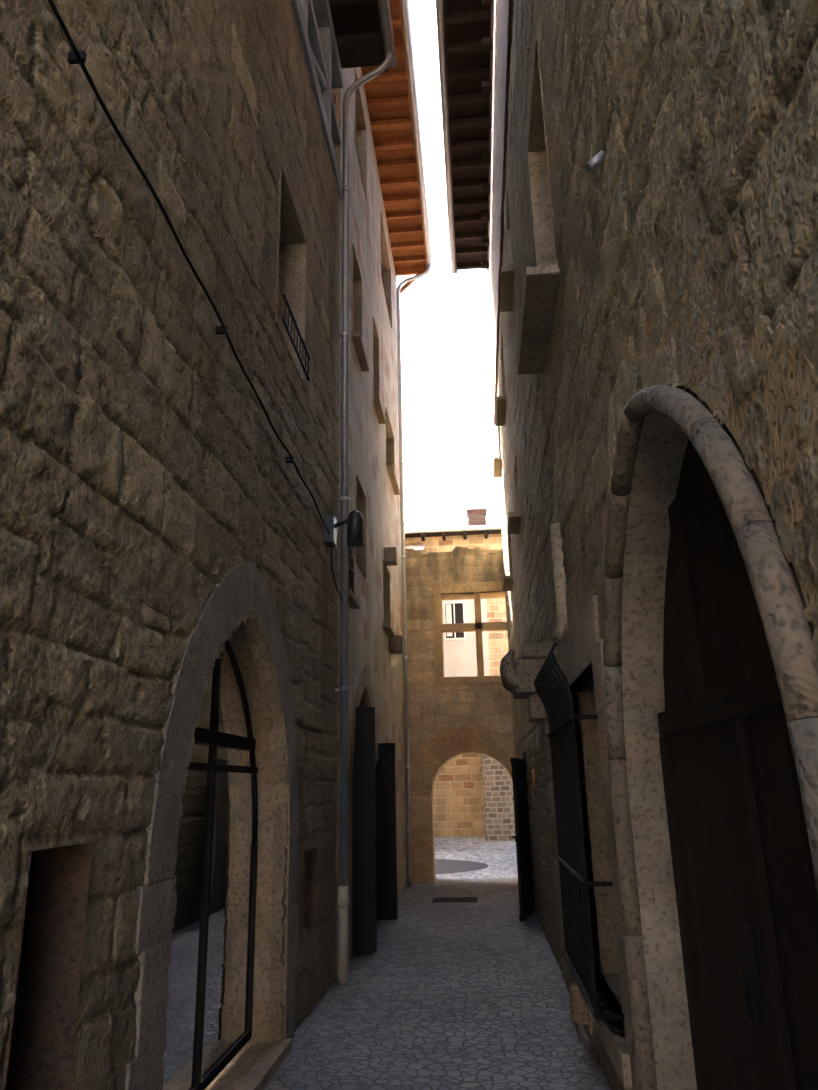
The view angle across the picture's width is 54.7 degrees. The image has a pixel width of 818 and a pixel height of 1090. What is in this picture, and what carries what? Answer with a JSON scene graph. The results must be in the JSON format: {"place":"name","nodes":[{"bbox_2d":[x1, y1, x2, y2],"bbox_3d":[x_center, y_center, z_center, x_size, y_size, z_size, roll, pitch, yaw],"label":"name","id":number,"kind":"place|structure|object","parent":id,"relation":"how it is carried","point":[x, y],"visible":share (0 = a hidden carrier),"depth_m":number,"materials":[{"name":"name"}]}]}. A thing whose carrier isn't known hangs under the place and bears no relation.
{"place":"outdoors","nodes":[
{"label":"outdoors","id":0,"kind":"place"},
{"bbox_2d":[332,88,339,94],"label":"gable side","id":1,"kind":"structure","parent":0,"point":[336,91],"depth_m":10.19,"materials":[{"name":"beige stone"}]},
{"bbox_2d":[405,543,426,549],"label":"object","id":2,"kind":"structure","parent":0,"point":[420,546],"depth_m":20.07,"materials":[{"name":"tile"}]},
{"bbox_2d":[264,878,611,1089],"bbox_3d":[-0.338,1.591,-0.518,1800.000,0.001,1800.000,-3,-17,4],"label":"cobblestone street","id":3,"kind":"structure","parent":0,"point":[430,995],"depth_m":6.09,"materials":[{"name":"grey stone"}]},
{"bbox_2d":[0,0,340,1089],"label":"rubble wall","id":4,"kind":"structure","parent":3,"relation":"on","point":[152,490],"depth_m":3.39,"materials":[{"name":"stone"}]},
{"bbox_2d":[0,842,317,1089],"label":"small opening reveals","id":5,"kind":"object","parent":4,"relation":"attached to","point":[37,1051],"visible":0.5,"depth_m":2.70,"materials":[{"name":"brown stone"}]},
{"bbox_2d":[48,0,342,599],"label":"cable","id":6,"kind":"object","parent":4,"relation":"attached to","point":[75,56],"visible":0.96,"depth_m":3.60,"materials":[{"name":"black metal"}]},
{"bbox_2d":[124,561,298,1089],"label":"arch voussoirs","id":7,"kind":"object","parent":4,"relation":"attached to","point":[238,585],"visible":0.67,"depth_m":3.66,"materials":[{"name":"grey stone"}]},
{"bbox_2d":[274,167,305,382],"bbox_3d":[-1.187,-2.232,6.674,0.420,1.450,0.950,-3,-17,4],"label":"upper window frame","id":8,"kind":"object","parent":4,"relation":"attached to","point":[291,267],"visible":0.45,"depth_m":7.15,"materials":[{"name":"beige stone"}]},
{"bbox_2d":[282,294,310,380],"bbox_3d":[-0.915,-1.679,6.481,0.020,0.230,0.950,-3,-17,4],"label":"window railing","id":9,"kind":"object","parent":8,"relation":"attached to","point":[304,347],"visible":1,"depth_m":6.46,"materials":[{"name":"black metal"}]},
{"bbox_2d":[323,510,363,546],"bbox_3d":[-0.625,-0.151,7.581,0.398,0.340,0.192,-5,-17,12],"label":"street lamp","id":10,"kind":"object","parent":4,"relation":"attached to","point":[354,520],"visible":1,"depth_m":7.50,"materials":[{"name":"grey metal"}]},
{"bbox_2d":[70,611,291,1089],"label":"arch reveal","id":11,"kind":"object","parent":3,"relation":"on","point":[258,1059],"visible":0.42,"depth_m":5.41,"materials":[{"name":"beige stone"}]},
{"bbox_2d":[187,640,257,1089],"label":"window frame","id":12,"kind":"object","parent":11,"relation":"in","point":[214,738],"visible":0.38,"depth_m":4.80,"materials":[{"name":"black metal"}]},
{"bbox_2d":[163,645,253,1089],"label":"window glass","id":13,"kind":"object","parent":12,"relation":"in","point":[227,991],"depth_m":4.70,"materials":[{"name":"glass"}]},
{"bbox_2d":[337,885,349,983],"bbox_3d":[-0.599,3.539,7.201,0.120,0.800,0.120,-3,-17,4],"label":"drainpipe","id":14,"kind":"object","parent":3,"relation":"on","point":[343,901],"visible":0.92,"depth_m":7.17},
{"bbox_2d":[336,686,379,920],"bbox_3d":[-0.815,3.189,9.635,0.608,2.901,2.300,-3,-17,4],"label":"doorway","id":15,"kind":"structure","parent":3,"relation":"on","point":[365,701],"depth_m":10.30,"materials":[{"name":"black"}]},
{"bbox_2d":[335,0,395,885],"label":"zinc downpipe","id":16,"kind":"object","parent":3,"relation":"on","point":[389,61],"visible":0.92,"depth_m":8.58,"materials":[{"name":"grey metal"}]},
{"bbox_2d":[335,67,406,978],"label":"ashlar wall","id":17,"kind":"structure","parent":3,"relation":"on","point":[368,643],"depth_m":12.04,"materials":[{"name":"stone"}]},
{"bbox_2d":[348,547,354,594],"bbox_3d":[-0.693,0.245,8.908,0.068,0.740,0.650,-3,-17,4],"label":"grille window","id":18,"kind":"structure","parent":17,"relation":"attached to","point":[351,569],"depth_m":9.01,"materials":[{"name":"black metal"}]},
{"bbox_2d":[335,667,377,960],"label":"arch voussoirs","id":19,"kind":"object","parent":17,"relation":"attached to","point":[364,681],"visible":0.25,"depth_m":8.57,"materials":[{"name":"beige stone"}]},
{"bbox_2d":[337,67,399,622],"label":"window reveals","id":20,"kind":"object","parent":17,"relation":"attached to","point":[360,132],"depth_m":12.72,"materials":[{"name":"beige stone"}]},
{"bbox_2d":[382,547,403,653],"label":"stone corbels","id":21,"kind":"object","parent":17,"relation":"attached to","point":[396,644],"visible":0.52,"depth_m":12.87,"materials":[{"name":"brown stone"}]},
{"bbox_2d":[352,707,397,952],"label":"open doors","id":22,"kind":"structure","parent":3,"relation":"on","point":[374,867],"depth_m":8.79,"materials":[{"name":"black wood"}]},
{"bbox_2d":[396,0,432,885],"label":"drainpipe","id":23,"kind":"object","parent":3,"relation":"on","point":[406,21],"visible":0.98,"depth_m":14.92,"materials":[{"name":"metal"}]},
{"bbox_2d":[432,897,477,901],"bbox_3d":[0.701,5.422,12.018,0.680,0.062,0.440,-3,-17,4],"label":"drain grate","id":24,"kind":"object","parent":3,"relation":"on","point":[458,899],"visible":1,"depth_m":12.03,"materials":[{"name":"black metal"}]},
{"bbox_2d":[406,549,509,714],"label":"wall","id":25,"kind":"structure","parent":3,"relation":"on","point":[494,551],"depth_m":15.92,"materials":[{"name":"beige stone"}]},
{"bbox_2d":[410,725,521,882],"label":"arch voussoirs","id":26,"kind":"object","parent":3,"relation":"on","point":[433,756],"visible":0.52,"depth_m":14.76,"materials":[{"name":"stone"}]},
{"bbox_2d":[431,581,512,881],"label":"stone cross window","id":27,"kind":"structure","parent":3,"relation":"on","point":[477,592],"depth_m":15.53,"materials":[{"name":"beige stone"}]},
{"bbox_2d":[487,0,512,424],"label":"wall","id":28,"kind":"structure","parent":3,"relation":"on","point":[501,29],"depth_m":11.61,"materials":[{"name":"beige paint"}]},
{"bbox_2d":[481,0,492,268],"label":"joist ends","id":29,"kind":"object","parent":28,"relation":"attached to","point":[486,84],"visible":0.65,"depth_m":13.24,"materials":[{"name":"brown wood"}]},
{"bbox_2d":[522,751,534,910],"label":"door frame","id":30,"kind":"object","parent":3,"relation":"on","point":[524,755],"depth_m":11.12,"materials":[{"name":"brown wood"}]},
{"bbox_2d":[397,0,500,523],"label":"sky","id":31,"kind":"structure","parent":0,"point":[450,449],"materials":[{"name":"white"}]},
{"bbox_2d":[405,534,507,836],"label":"house stone walls","id":32,"kind":"structure","parent":0,"point":[458,798],"depth_m":19.11,"materials":[{"name":"beige stone"}]},
{"bbox_2d":[405,519,500,529],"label":"roof","id":33,"kind":"structure","parent":32,"relation":"on","point":[438,525],"depth_m":23.49,"materials":[{"name":"white"}]},
{"bbox_2d":[405,526,500,533],"bbox_3d":[2.179,-0.442,20.307,14.000,0.100,0.100,-3,-17,4],"label":"house gutter","id":34,"kind":"object","parent":33,"relation":"attached to","point":[453,529],"visible":0.31,"depth_m":20.35,"materials":[{"name":"white metal"}]},
{"bbox_2d":[467,508,486,524],"bbox_3d":[1.937,-0.551,22.429,0.560,0.820,0.560,-3,-17,4],"label":"house chimney","id":35,"kind":"object","parent":33,"relation":"on","point":[477,520],"visible":0.61,"depth_m":22.25,"materials":[{"name":"red brick"}]},
{"bbox_2d":[405,529,500,541],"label":"house eave rafters","id":36,"kind":"object","parent":32,"relation":"attached to","point":[454,533],"visible":0.1,"depth_m":20.69,"materials":[{"name":"brown wood"}]},
{"bbox_2d":[405,546,512,882],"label":"ashlar wall","id":37,"kind":"structure","parent":0,"point":[433,709],"depth_m":15.33,"materials":[{"name":"beige stone"}]},
{"bbox_2d":[442,599,489,676],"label":"building wall","id":38,"kind":"structure","parent":0,"point":[460,658],"depth_m":19.98,"materials":[{"name":"beige paint"}]},
{"bbox_2d":[443,601,465,639],"bbox_3d":[1.169,1.948,20.250,0.540,0.980,0.140,-3,-17,4],"label":"house window","id":39,"kind":"structure","parent":38,"relation":"in","point":[454,612],"depth_m":20.23,"materials":[{"name":"white wood"}]},
{"bbox_2d":[435,837,517,878],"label":"street paving","id":40,"kind":"structure","parent":0,"point":[499,858],"depth_m":16.71,"materials":[{"name":"grey stone"}]},
{"bbox_2d":[435,859,487,873],"bbox_3d":[-1.633,6.514,15.938,6.450,0.188,1.500,-3,-17,4],"label":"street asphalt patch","id":41,"kind":"object","parent":40,"relation":"on","point":[444,866],"visible":0.15,"depth_m":15.73,"materials":[{"name":"grey asphalt"}]},
{"bbox_2d":[482,754,514,841],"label":"brick wall","id":42,"kind":"structure","parent":0,"point":[498,805],"depth_m":18.29,"materials":[{"name":"beige brick"}]},
{"bbox_2d":[305,95,703,910],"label":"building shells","id":43,"kind":"structure","parent":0,"point":[337,147],"depth_m":10.88,"materials":[{"name":"stone"}]},
{"bbox_2d":[291,0,342,201],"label":"window","id":44,"kind":"structure","parent":43,"relation":"on","point":[314,21],"depth_m":9.01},
{"bbox_2d":[328,0,386,71],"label":"eave timber","id":45,"kind":"object","parent":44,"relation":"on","point":[358,31],"visible":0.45,"depth_m":9.76,"materials":[{"name":"brown wood"}]},
{"bbox_2d":[361,0,426,293],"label":"roof eave","id":46,"kind":"object","parent":43,"relation":"attached to","point":[387,93],"visible":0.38,"depth_m":14.69,"materials":[{"name":"orange wood"}]},
{"bbox_2d":[443,0,490,274],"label":"eave timber","id":47,"kind":"object","parent":43,"relation":"attached to","point":[467,25],"visible":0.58,"depth_m":13.79,"materials":[{"name":"brown wood"}]},
{"bbox_2d":[434,0,455,273],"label":"zinc gutter","id":48,"kind":"object","parent":47,"relation":"attached to","point":[440,34],"visible":0.78,"depth_m":13.74,"materials":[{"name":"grey metal"}]},
{"bbox_2d":[569,976,588,1024],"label":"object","id":49,"kind":"structure","parent":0,"point":[578,1012],"depth_m":5.24,"materials":[{"name":"beige stone"}]},
{"bbox_2d":[495,0,817,1089],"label":"rubble wall","id":50,"kind":"structure","parent":0,"point":[693,118],"depth_m":2.93,"materials":[{"name":"brown stone"}]},
{"bbox_2d":[510,758,534,921],"bbox_3d":[1.492,3.859,10.518,0.110,1.960,0.960,-6,-18,16],"label":"black door leaf","id":51,"kind":"object","parent":50,"relation":"attached to","point":[522,836],"visible":0.94,"depth_m":10.35,"materials":[{"name":"black wood"}]},
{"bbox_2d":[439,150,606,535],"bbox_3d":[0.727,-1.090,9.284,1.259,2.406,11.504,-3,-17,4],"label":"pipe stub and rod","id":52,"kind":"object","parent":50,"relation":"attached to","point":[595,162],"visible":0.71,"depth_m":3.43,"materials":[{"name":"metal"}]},
{"bbox_2d":[493,40,557,590],"bbox_3d":[1.454,-2.045,10.343,0.480,3.770,9.810,-3,-17,4],"label":"window frame","id":53,"kind":"object","parent":50,"relation":"attached to","point":[542,209],"visible":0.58,"depth_m":6.70,"materials":[{"name":"beige stone"}]},
{"bbox_2d":[532,770,534,795],"bbox_3d":[1.470,2.808,9.334,0.020,0.300,0.220,-3,-17,4],"label":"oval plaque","id":54,"kind":"object","parent":50,"relation":"attached to","point":[533,782],"visible":1,"depth_m":9.26,"materials":[{"name":"brown"}]},
{"bbox_2d":[500,642,571,743],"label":"stone corbel","id":55,"kind":"object","parent":50,"relation":"attached to","point":[518,677],"depth_m":5.79,"materials":[{"name":"grey stone"}]},
{"bbox_2d":[517,265,559,374],"bbox_3d":[0.946,-1.602,5.769,0.250,0.060,1.320,-3,-17,4],"label":"window sill","id":56,"kind":"structure","parent":50,"relation":"attached to","point":[540,291],"depth_m":5.60,"materials":[{"name":"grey stone"}]},
{"bbox_2d":[550,523,568,641],"bbox_3d":[1.044,0.264,5.582,0.140,0.852,0.090,-3,-17,4],"label":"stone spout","id":57,"kind":"object","parent":50,"relation":"attached to","point":[560,631],"visible":0.81,"depth_m":5.54,"materials":[{"name":"grey stone"}]},
{"bbox_2d":[534,642,624,1037],"bbox_3d":[0.991,1.676,4.806,0.252,1.954,1.634,-3,-17,4],"label":"window grille","id":58,"kind":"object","parent":50,"relation":"attached to","point":[575,884],"depth_m":4.57,"materials":[{"name":"black metal"}]},
{"bbox_2d":[562,595,636,1089],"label":"stone window frame","id":59,"kind":"object","parent":50,"relation":"attached to","point":[582,660],"visible":0.33,"depth_m":5.17,"materials":[{"name":"beige stone"}]},
{"bbox_2d":[601,234,817,631],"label":"stones","id":60,"kind":"object","parent":50,"relation":"attached to","point":[784,411],"depth_m":1.72,"materials":[{"name":"brown stone"}]},
{"bbox_2d":[603,385,817,1089],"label":"stone archway","id":61,"kind":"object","parent":50,"relation":"attached to","point":[786,626],"depth_m":2.06,"materials":[{"name":"beige stone"}]},
{"bbox_2d":[622,401,813,1089],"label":"door frame","id":62,"kind":"structure","parent":50,"relation":"attached to","point":[663,441],"depth_m":3.42,"materials":[{"name":"beige stone"}]},
{"bbox_2d":[657,439,817,1089],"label":"plank door","id":63,"kind":"structure","parent":62,"relation":"in","point":[739,843],"depth_m":2.70,"materials":[{"name":"brown wood"}]},
{"bbox_2d":[660,679,778,1026],"bbox_3d":[1.064,1.277,2.334,0.047,1.632,1.902,-3,-17,4],"label":"door hardware","id":64,"kind":"object","parent":63,"relation":"attached to","point":[752,973],"depth_m":2.50,"materials":[{"name":"black metal"}]}
]}

